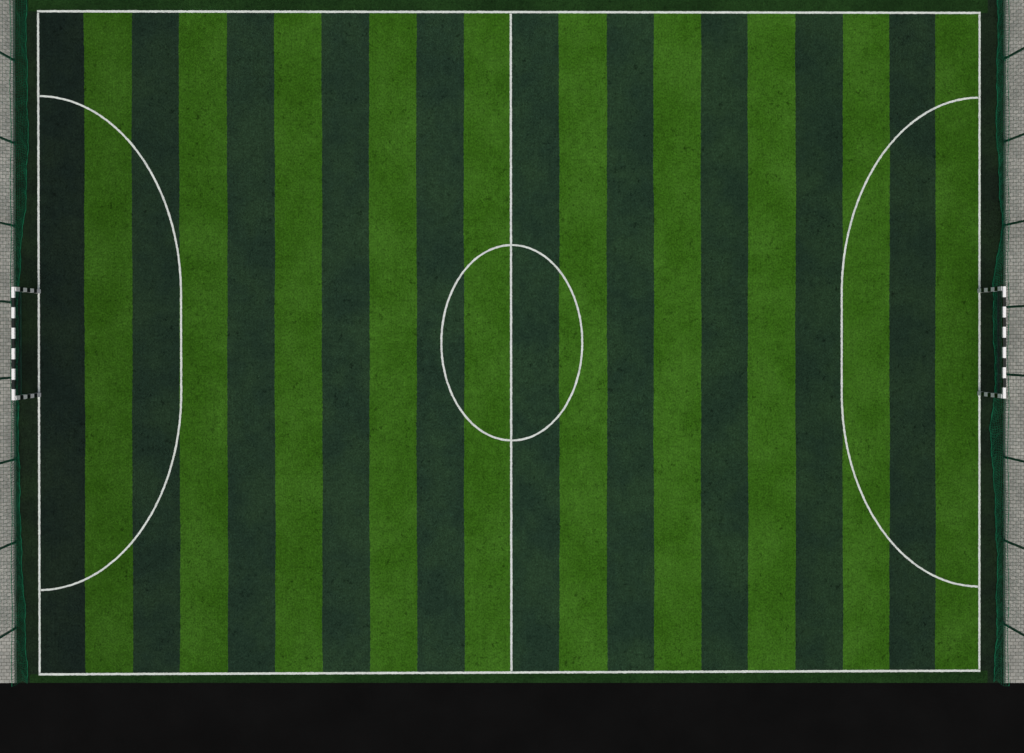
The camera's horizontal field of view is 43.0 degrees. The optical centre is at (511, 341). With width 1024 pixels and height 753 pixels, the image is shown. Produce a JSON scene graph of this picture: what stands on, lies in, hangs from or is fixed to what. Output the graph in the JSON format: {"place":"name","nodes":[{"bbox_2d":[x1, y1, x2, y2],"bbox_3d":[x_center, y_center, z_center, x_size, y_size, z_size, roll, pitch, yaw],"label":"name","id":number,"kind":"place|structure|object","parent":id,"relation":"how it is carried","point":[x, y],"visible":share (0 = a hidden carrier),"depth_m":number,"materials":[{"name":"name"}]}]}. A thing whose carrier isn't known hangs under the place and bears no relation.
{"place":"outdoors","nodes":[
{"label":"outdoors","id":0,"kind":"place"},
{"bbox_2d":[0,0,14,682],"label":"paved path","id":1,"kind":"structure","parent":0,"point":[5,659],"depth_m":39.19,"materials":[{"name":"concrete"}]},
{"bbox_2d":[0,119,1023,752],"bbox_3d":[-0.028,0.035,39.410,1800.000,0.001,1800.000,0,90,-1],"label":"ground","id":2,"kind":"structure","parent":0,"point":[510,717],"depth_m":39.45,"materials":[{"name":"black asphalt"}]},
{"bbox_2d":[13,0,16,682],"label":"kerb","id":3,"kind":"structure","parent":2,"relation":"on","point":[15,559],"depth_m":39.18,"materials":[{"name":"concrete"}]},
{"bbox_2d":[0,0,15,638],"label":"fence","id":4,"kind":"object","parent":3,"relation":"on","point":[2,378],"visible":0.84,"depth_m":38.52,"materials":[{"name":"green metal"}]},
{"bbox_2d":[15,0,1002,682],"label":"artificial pitch","id":5,"kind":"object","parent":2,"relation":"on","point":[505,340],"visible":1,"depth_m":39.38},
{"bbox_2d":[9,0,28,686],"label":"ball stop net","id":6,"kind":"object","parent":5,"relation":"on","point":[18,528],"visible":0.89,"depth_m":39.06,"materials":[{"name":"teal fabric"}]},
{"bbox_2d":[11,287,40,399],"bbox_3d":[-14.508,0.055,38.159,0.620,2.096,3.312,0,90,-1],"label":"football goal","id":7,"kind":"object","parent":5,"relation":"on","point":[15,343],"visible":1,"depth_m":37.62,"materials":[{"name":"white paint"}]},
{"bbox_2d":[978,286,1005,397],"bbox_3d":[14.475,0.023,38.555,0.620,1.956,3.312,0,90,-1],"label":"football goal","id":8,"kind":"object","parent":5,"relation":"on","point":[1000,365],"visible":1,"depth_m":38.12,"materials":[{"name":"white paint"}]},
{"bbox_2d":[989,0,1009,685],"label":"ball stop net","id":9,"kind":"object","parent":5,"relation":"on","point":[999,97],"visible":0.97,"depth_m":39.39,"materials":[{"name":"teal fabric"}]},
{"bbox_2d":[1003,0,1005,682],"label":"kerb","id":10,"kind":"structure","parent":2,"relation":"on","point":[1004,84],"depth_m":39.51,"materials":[{"name":"concrete"}]},
{"bbox_2d":[1003,2,1023,635],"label":"fence","id":11,"kind":"object","parent":10,"relation":"on","point":[1010,374],"visible":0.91,"depth_m":38.74,"materials":[{"name":"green metal"}]},
{"bbox_2d":[1005,0,1023,682],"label":"paved path","id":12,"kind":"structure","parent":0,"point":[1015,657],"depth_m":39.53,"materials":[{"name":"concrete"}]}
]}

